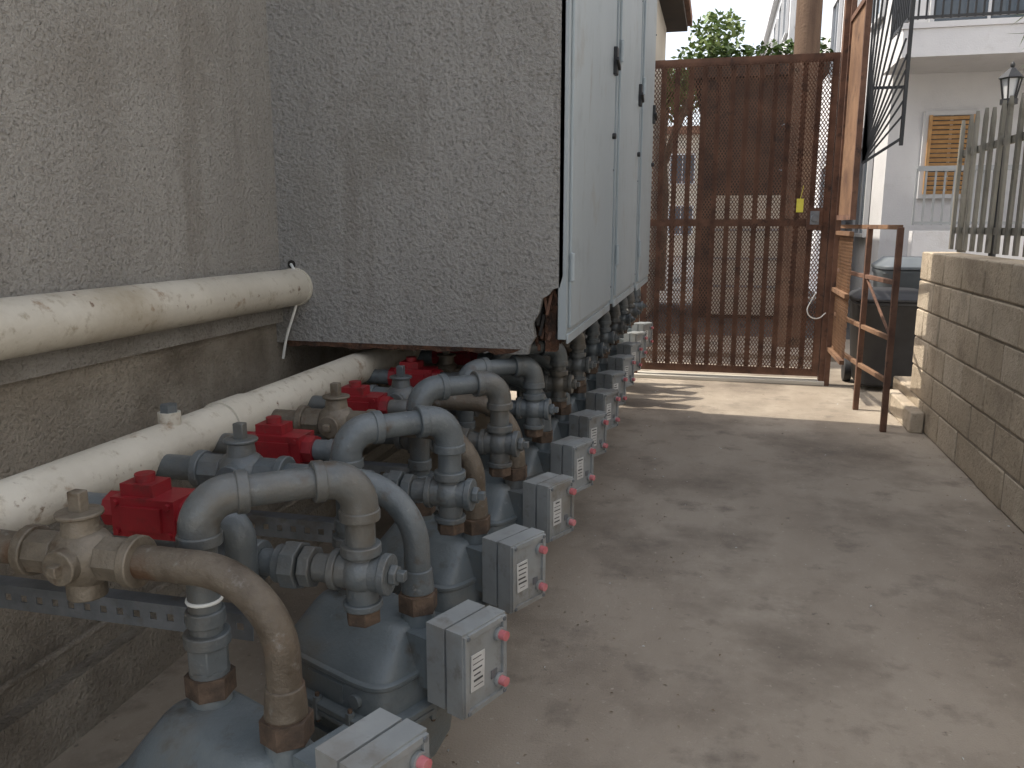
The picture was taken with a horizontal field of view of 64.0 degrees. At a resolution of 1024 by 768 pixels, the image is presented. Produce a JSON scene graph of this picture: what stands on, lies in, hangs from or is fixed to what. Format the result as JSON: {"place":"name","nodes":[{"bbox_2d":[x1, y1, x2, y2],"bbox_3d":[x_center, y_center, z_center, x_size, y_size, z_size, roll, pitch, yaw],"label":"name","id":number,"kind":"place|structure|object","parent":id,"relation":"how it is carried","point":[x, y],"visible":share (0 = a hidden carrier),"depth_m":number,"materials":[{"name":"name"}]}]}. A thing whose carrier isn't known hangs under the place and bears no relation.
{"place":"outdoors","nodes":[
{"label":"outdoors","id":0,"kind":"place"},
{"bbox_2d":[44,355,1023,767],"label":"concrete driveway","id":1,"kind":"structure","parent":0,"point":[756,651],"depth_m":2.91,"materials":[{"name":"grey concrete"}]},
{"bbox_2d":[118,660,431,767],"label":"gas meter","id":2,"kind":"object","parent":1,"relation":"on","point":[216,720],"visible":0.92,"depth_m":1.41,"materials":[{"name":"paint"}]},
{"bbox_2d":[0,489,308,725],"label":"gas inlet pipe","id":3,"kind":"object","parent":2,"relation":"on","point":[82,555],"visible":1,"depth_m":1.39,"materials":[{"name":"brown metal"}]},
{"bbox_2d":[110,460,406,677],"bbox_3d":[-0.583,0.330,1.610,0.724,0.376,0.282,3,11,14],"label":"gas outlet pipe","id":4,"kind":"object","parent":2,"relation":"on","point":[362,570],"visible":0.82,"depth_m":1.56,"materials":[{"name":"grey metal"}]},
{"bbox_2d":[88,470,258,574],"bbox_3d":[-0.720,0.292,1.681,0.422,0.222,0.092,3,11,14],"label":"red shutoff valve","id":5,"kind":"object","parent":4,"relation":"attached to","point":[147,502],"visible":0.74,"depth_m":1.64,"materials":[{"name":"paint"}]},
{"bbox_2d":[295,587,509,758],"bbox_3d":[-0.289,0.684,1.939,0.572,0.454,0.342,9,14,38],"label":"gas meter","id":6,"kind":"object","parent":1,"relation":"on","point":[416,660],"visible":0.67,"depth_m":1.82,"materials":[{"name":"paint"}]},
{"bbox_2d":[156,422,433,596],"bbox_3d":[-0.527,0.280,1.907,0.710,0.370,0.130,3,11,14],"label":"gas inlet pipe","id":7,"kind":"object","parent":6,"relation":"on","point":[197,468],"visible":0.61,"depth_m":1.87,"materials":[{"name":"grey metal"}]},
{"bbox_2d":[329,405,485,547],"bbox_3d":[-0.452,0.235,2.094,0.744,0.376,0.281,3,11,14],"label":"gas outlet pipe","id":8,"kind":"object","parent":6,"relation":"on","point":[449,490],"visible":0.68,"depth_m":2.06,"materials":[{"name":"grey metal"}]},
{"bbox_2d":[212,415,361,468],"bbox_3d":[-0.598,0.197,2.167,0.422,0.222,0.092,3,11,14],"label":"red shutoff valve","id":9,"kind":"object","parent":8,"relation":"attached to","point":[277,435],"visible":0.39,"depth_m":2.12,"materials":[{"name":"paint"}]},
{"bbox_2d":[380,502,547,615],"bbox_3d":[-0.178,0.589,2.426,0.572,0.454,0.342,10,15,40],"label":"gas meter","id":10,"kind":"object","parent":1,"relation":"on","point":[504,569],"visible":0.48,"depth_m":2.29,"materials":[{"name":"paint"}]},
{"bbox_2d":[271,382,487,519],"bbox_3d":[-0.412,0.185,2.389,0.699,0.370,0.130,3,11,14],"label":"gas inlet pipe","id":11,"kind":"object","parent":10,"relation":"on","point":[332,417],"visible":0.53,"depth_m":2.37,"materials":[{"name":"brown metal"}]},
{"bbox_2d":[314,370,528,479],"bbox_3d":[-0.330,0.140,2.583,0.744,0.376,0.276,3,11,14],"label":"gas outlet pipe","id":12,"kind":"object","parent":10,"relation":"on","point":[499,441],"visible":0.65,"depth_m":2.54,"materials":[{"name":"grey metal"}]},
{"bbox_2d":[308,380,409,453],"bbox_3d":[-0.477,0.102,2.653,0.422,0.222,0.092,3,11,14],"label":"red shutoff valve","id":13,"kind":"object","parent":12,"relation":"attached to","point":[362,398],"visible":0.3,"depth_m":2.61,"materials":[{"name":"paint"}]},
{"bbox_2d":[433,465,576,542],"bbox_3d":[-0.062,0.493,2.914,0.572,0.454,0.342,9,14,39],"label":"gas meter","id":14,"kind":"object","parent":1,"relation":"on","point":[544,502],"visible":0.36,"depth_m":2.77,"materials":[{"name":"paint"}]},
{"bbox_2d":[370,365,525,467],"bbox_3d":[-0.293,0.107,2.882,0.693,0.335,0.130,3,11,14],"label":"gas inlet pipe","id":15,"kind":"object","parent":14,"relation":"on","point":[401,388],"visible":0.34,"depth_m":2.84,"materials":[{"name":"grey metal"}]},
{"bbox_2d":[447,355,558,437],"bbox_3d":[-0.209,0.060,3.070,0.744,0.346,0.279,3,11,14],"label":"gas outlet pipe","id":16,"kind":"object","parent":14,"relation":"on","point":[532,407],"visible":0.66,"depth_m":3.04,"materials":[{"name":"grey metal"}]},
{"bbox_2d":[366,356,457,416],"bbox_3d":[-0.355,0.007,3.139,0.422,0.222,0.092,3,11,14],"label":"red shutoff valve","id":17,"kind":"object","parent":16,"relation":"attached to","point":[416,369],"visible":0.37,"depth_m":3.11,"materials":[{"name":"paint"}]},
{"bbox_2d":[477,422,595,491],"bbox_3d":[0.052,0.398,3.403,0.572,0.454,0.342,9,14,38],"label":"gas meter","id":18,"kind":"object","parent":1,"relation":"on","point":[573,456],"visible":0.24,"depth_m":3.27,"materials":[{"name":"paint"}]},
{"bbox_2d":[397,351,551,431],"bbox_3d":[-0.174,0.011,3.371,0.686,0.335,0.130,3,11,14],"label":"gas inlet pipe","id":19,"kind":"object","parent":18,"relation":"on","point":[446,363],"visible":0.33,"depth_m":3.35,"materials":[{"name":"grey metal"}]},
{"bbox_2d":[490,340,579,408],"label":"gas outlet pipe","id":20,"kind":"object","parent":18,"relation":"on","point":[559,383],"visible":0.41,"depth_m":3.54,"materials":[{"name":"grey metal"}]},
{"bbox_2d":[417,350,491,364],"bbox_3d":[-0.234,-0.088,3.625,0.422,0.222,0.092,3,11,14],"label":"red shutoff valve","id":21,"kind":"object","parent":20,"relation":"attached to","point":[460,357],"visible":0.23,"depth_m":3.58,"materials":[{"name":"paint"}]},
{"bbox_2d":[513,396,608,456],"bbox_3d":[0.164,0.303,3.890,0.572,0.454,0.342,9,14,40],"label":"gas meter","id":22,"kind":"object","parent":1,"relation":"on","point":[586,423],"visible":0.23,"depth_m":3.75,"materials":[{"name":"paint"}]},
{"bbox_2d":[521,354,569,404],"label":"gas inlet pipe","id":23,"kind":"object","parent":22,"relation":"on","point":[543,361],"visible":0.09,"depth_m":3.79,"materials":[{"name":"grey metal"}]},
{"bbox_2d":[517,332,596,396],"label":"gas outlet pipe","id":24,"kind":"object","parent":22,"relation":"on","point":[579,365],"visible":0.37,"depth_m":4.03,"materials":[{"name":"grey metal"}]},
{"bbox_2d":[543,383,620,429],"bbox_3d":[0.280,0.207,4.379,0.572,0.454,0.342,9,14,38],"label":"gas meter","id":25,"kind":"object","parent":1,"relation":"on","point":[601,399],"visible":0.19,"depth_m":4.25,"materials":[{"name":"paint"}]},
{"bbox_2d":[561,340,585,383],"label":"gas inlet pipe","id":26,"kind":"object","parent":25,"relation":"on","point":[567,348],"visible":0.01,"depth_m":4.27,"materials":[{"name":"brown metal"}]},
{"bbox_2d":[543,321,608,374],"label":"gas outlet pipe","id":27,"kind":"object","parent":25,"relation":"on","point":[595,349],"visible":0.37,"depth_m":4.52,"materials":[{"name":"grey metal"}]},
{"bbox_2d":[584,354,635,386],"bbox_3d":[0.507,-0.007,5.350,0.572,0.454,0.342,9,14,38],"label":"gas meter","id":28,"kind":"object","parent":1,"relation":"on","point":[622,362],"visible":0.16,"depth_m":5.21,"materials":[{"name":"paint"}]},
{"bbox_2d":[617,331,647,357],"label":"gas meter","id":29,"kind":"object","parent":1,"relation":"on","point":[637,336],"visible":0.15,"depth_m":6.16,"materials":[{"name":"paint"}]},
{"bbox_2d":[597,297,635,333],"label":"gas outlet pipe","id":30,"kind":"object","parent":29,"relation":"on","point":[625,317],"visible":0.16,"depth_m":5.97,"materials":[{"name":"grey metal"}]},
{"bbox_2d":[607,342,642,371],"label":"gas meter","id":31,"kind":"object","parent":30,"relation":"attached to","point":[635,349],"visible":0.17,"depth_m":5.69,"materials":[{"name":"paint"}]},
{"bbox_2d":[609,304,627,343],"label":"gas outlet pipe","id":32,"kind":"object","parent":31,"relation":"on","point":[617,326],"visible":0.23,"depth_m":5.49,"materials":[{"name":"grey metal"}]},
{"bbox_2d":[627,292,641,325],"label":"gas outlet pipe","id":33,"kind":"object","parent":29,"relation":"on","point":[633,311],"visible":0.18,"depth_m":6.46,"materials":[{"name":"grey metal"}]},
{"bbox_2d":[627,322,653,346],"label":"gas meter","id":34,"kind":"object","parent":1,"relation":"on","point":[647,327],"visible":0.12,"depth_m":6.66,"materials":[{"name":"paint"}]},
{"bbox_2d":[633,288,646,318],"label":"gas outlet pipe","id":35,"kind":"object","parent":34,"relation":"on","point":[641,306],"visible":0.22,"depth_m":6.95,"materials":[{"name":"grey metal"}]},
{"bbox_2d":[634,371,823,385],"bbox_3d":[1.433,-0.073,7.328,2.550,0.035,0.160,3,11,14],"label":"gate threshold","id":36,"kind":"object","parent":1,"relation":"on","point":[732,378],"visible":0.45,"depth_m":7.16,"materials":[{"name":"concrete"}]},
{"bbox_2d":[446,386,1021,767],"bbox_3d":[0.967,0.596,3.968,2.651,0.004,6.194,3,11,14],"label":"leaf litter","id":37,"kind":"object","parent":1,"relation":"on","point":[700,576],"visible":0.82,"depth_m":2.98,"materials":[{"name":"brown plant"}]},
{"bbox_2d":[817,0,851,380],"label":"gate post","id":38,"kind":"object","parent":1,"relation":"on","point":[836,163],"visible":0.59,"depth_m":6.68,"materials":[{"name":"metal"}]},
{"bbox_2d":[807,293,825,318],"bbox_3d":[2.553,-0.652,6.864,0.158,0.215,0.045,3,11,14],"label":"gate cable","id":39,"kind":"object","parent":38,"relation":"attached to","point":[808,306],"visible":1,"depth_m":6.87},
{"bbox_2d":[824,0,872,385],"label":"security side panel","id":40,"kind":"object","parent":38,"relation":"attached to","point":[855,89],"visible":0.99,"depth_m":6.30,"materials":[{"name":"metal"}]},
{"bbox_2d":[861,0,915,164],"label":"spiked fan guard","id":41,"kind":"object","parent":40,"relation":"attached to","point":[870,133],"visible":1,"depth_m":5.79,"materials":[{"name":"black metal"}]},
{"bbox_2d":[832,225,904,431],"bbox_3d":[2.559,-0.486,6.021,0.047,1.345,1.527,2,11,8],"label":"rusty railing","id":42,"kind":"object","parent":1,"relation":"on","point":[863,327],"visible":0.91,"depth_m":5.54,"materials":[{"name":"metal"}]},
{"bbox_2d":[841,287,918,386],"bbox_3d":[3.128,-0.379,6.844,0.620,0.820,0.680,3,11,14],"label":"trash bin","id":43,"kind":"object","parent":1,"relation":"on","point":[874,353],"visible":0.52,"depth_m":6.60,"materials":[{"name":"plastic"}]},
{"bbox_2d":[871,256,921,289],"bbox_3d":[3.663,-0.644,7.603,0.620,1.050,0.680,3,11,14],"label":"trash bin","id":44,"kind":"object","parent":1,"relation":"on","point":[883,266],"visible":0.26,"depth_m":7.28,"materials":[{"name":"grey plastic"}]},
{"bbox_2d":[888,376,923,432],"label":"concrete kerb","id":45,"kind":"structure","parent":1,"relation":"on","point":[905,411],"depth_m":5.69,"materials":[{"name":"beige concrete"}]},
{"bbox_2d":[909,252,1023,532],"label":"block wall","id":46,"kind":"structure","parent":1,"relation":"on","point":[966,395],"depth_m":4.38,"materials":[{"name":"beige concrete"}]},
{"bbox_2d":[948,93,1023,256],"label":"picket fence","id":47,"kind":"object","parent":46,"relation":"on","point":[962,230],"visible":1,"depth_m":4.60,"materials":[{"name":"grey wood"}]},
{"bbox_2d":[584,311,619,354],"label":"gas outlet pipe","id":48,"kind":"object","parent":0,"point":[606,336],"visible":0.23,"depth_m":5.00,"materials":[{"name":"grey metal"}]},
{"bbox_2d":[567,368,627,405],"bbox_3d":[0.390,0.101,4.863,0.572,0.454,0.342,10,15,41],"label":"gas meter","id":49,"kind":"object","parent":48,"relation":"attached to","point":[609,379],"visible":0.2,"depth_m":4.71,"materials":[{"name":"paint"}]},
{"bbox_2d":[665,0,824,125],"label":"sky","id":50,"kind":"structure","parent":0,"point":[755,13],"materials":[{"name":"white"}]},
{"bbox_2d":[646,256,849,339],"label":"ground","id":51,"kind":"structure","parent":0,"point":[848,332],"depth_m":12.03,"materials":[{"name":"concrete"}]},
{"bbox_2d":[0,0,611,767],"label":"stucco building","id":52,"kind":"structure","parent":51,"relation":"on","point":[382,174],"depth_m":2.77,"materials":[{"name":"grey concrete"}]},
{"bbox_2d":[0,575,253,640],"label":"perforated strut","id":53,"kind":"object","parent":52,"relation":"attached to","point":[127,601],"visible":0.77,"depth_m":1.71,"materials":[{"name":"grey metal"}]},
{"bbox_2d":[0,268,312,360],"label":"wall pipe","id":54,"kind":"object","parent":52,"relation":"attached to","point":[38,323],"depth_m":2.18,"materials":[{"name":"white metal"}]},
{"bbox_2d":[0,444,385,694],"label":"wall conduit","id":55,"kind":"object","parent":52,"relation":"attached to","point":[44,661],"depth_m":2.12,"materials":[{"name":"metal"}]},
{"bbox_2d":[0,348,432,530],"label":"gas manifold pipe","id":56,"kind":"object","parent":52,"relation":"attached to","point":[37,495],"visible":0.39,"depth_m":2.00,"materials":[{"name":"beige metal"}]},
{"bbox_2d":[282,260,296,358],"bbox_3d":[-0.838,-0.282,3.115,0.080,0.372,0.056,3,11,14],"label":"white cable","id":57,"kind":"object","parent":52,"relation":"attached to","point":[291,264],"visible":0.66,"depth_m":3.11,"materials":[{"name":"white plastic"}]},
{"bbox_2d":[246,510,333,542],"bbox_3d":[-0.768,0.370,2.226,0.780,0.055,0.040,3,11,14],"label":"perforated strut","id":58,"kind":"object","parent":52,"relation":"attached to","point":[287,521],"visible":0.29,"depth_m":2.16,"materials":[{"name":"grey metal"}]},
{"bbox_2d":[212,452,409,474],"bbox_3d":[-0.647,0.275,2.712,0.780,0.055,0.040,3,11,14],"label":"perforated strut","id":59,"kind":"object","parent":52,"relation":"attached to","point":[380,467],"visible":0.02,"depth_m":2.64,"materials":[{"name":"grey metal"}]},
{"bbox_2d":[557,0,620,343],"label":"electrical cabinet","id":60,"kind":"object","parent":52,"relation":"attached to","point":[590,58],"visible":1,"depth_m":3.11,"materials":[{"name":"metal"}]},
{"bbox_2d":[609,0,643,306],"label":"electrical cabinet","id":61,"kind":"object","parent":52,"relation":"attached to","point":[629,97],"visible":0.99,"depth_m":4.23,"materials":[{"name":"metal"}]},
{"bbox_2d":[633,0,657,290],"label":"electrical cabinet","id":62,"kind":"object","parent":52,"relation":"attached to","point":[648,118],"visible":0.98,"depth_m":5.15,"materials":[{"name":"metal"}]},
{"bbox_2d":[639,0,692,321],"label":"cream house","id":63,"kind":"structure","parent":51,"relation":"on","point":[674,15],"depth_m":12.53,"materials":[{"name":"cream stucco"},{"name":"roof tile"},{"name":"glass"}]},
{"bbox_2d":[666,126,699,255],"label":"distant apartments","id":64,"kind":"structure","parent":51,"relation":"on","point":[684,188],"depth_m":34.33,"materials":[{"name":"tile"}]},
{"bbox_2d":[659,7,745,289],"bbox_3d":[3.242,-4.882,16.758,2.776,5.866,2.356,3,11,14],"label":"broadleaf tree","id":65,"kind":"object","parent":51,"relation":"on","point":[714,39],"visible":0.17,"depth_m":15.96,"materials":[{"name":"green plant"}]},
{"bbox_2d":[809,0,1023,317],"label":"white apartment building","id":66,"kind":"structure","parent":51,"relation":"on","point":[965,54],"depth_m":9.60,"materials":[{"name":"white paint"}]},
{"bbox_2d":[646,334,849,361],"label":"pavement","id":67,"kind":"structure","parent":0,"point":[847,346],"depth_m":8.65,"materials":[{"name":"concrete"}]},
{"bbox_2d":[777,0,822,347],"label":"utility pole","id":68,"kind":"object","parent":67,"relation":"on","point":[808,25],"visible":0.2,"depth_m":8.27,"materials":[{"name":"brown wood"}]},
{"bbox_2d":[692,61,829,318],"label":"brown garage","id":69,"kind":"structure","parent":0,"point":[750,163],"depth_m":11.63,"materials":[{"name":"brown wood"}]},
{"bbox_2d":[704,37,833,57],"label":"planter shrubs","id":70,"kind":"object","parent":69,"relation":"on","point":[750,49],"visible":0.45,"depth_m":11.29,"materials":[{"name":"green plant"}]},
{"bbox_2d":[760,0,796,55],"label":"white building","id":71,"kind":"structure","parent":0,"point":[780,25],"depth_m":19.94,"materials":[{"name":"white paint"}]},
{"label":"concrete yard","id":72,"kind":"structure","parent":0,"visible":0},
{"bbox_2d":[988,62,1023,256],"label":"garden lantern","id":73,"kind":"object","parent":72,"relation":"on","point":[1010,78],"visible":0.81,"depth_m":4.92,"materials":[{"name":"black metal"}]},
{"bbox_2d":[1009,14,1023,84],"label":"bamboo plant","id":74,"kind":"object","parent":72,"relation":"on","point":[1019,33],"visible":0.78,"depth_m":4.03,"materials":[{"name":"green plant"}]},
{"bbox_3d":[1.098,-1.420,7.138,0.065,2.750,0.060,3,11,14],"label":"gate post","id":75,"kind":"object","parent":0,"visible":0},
{"bbox_2d":[640,52,840,376],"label":"security gate","id":76,"kind":"structure","parent":75,"relation":"attached to","point":[817,219],"depth_m":6.91,"materials":[{"name":"metal"}]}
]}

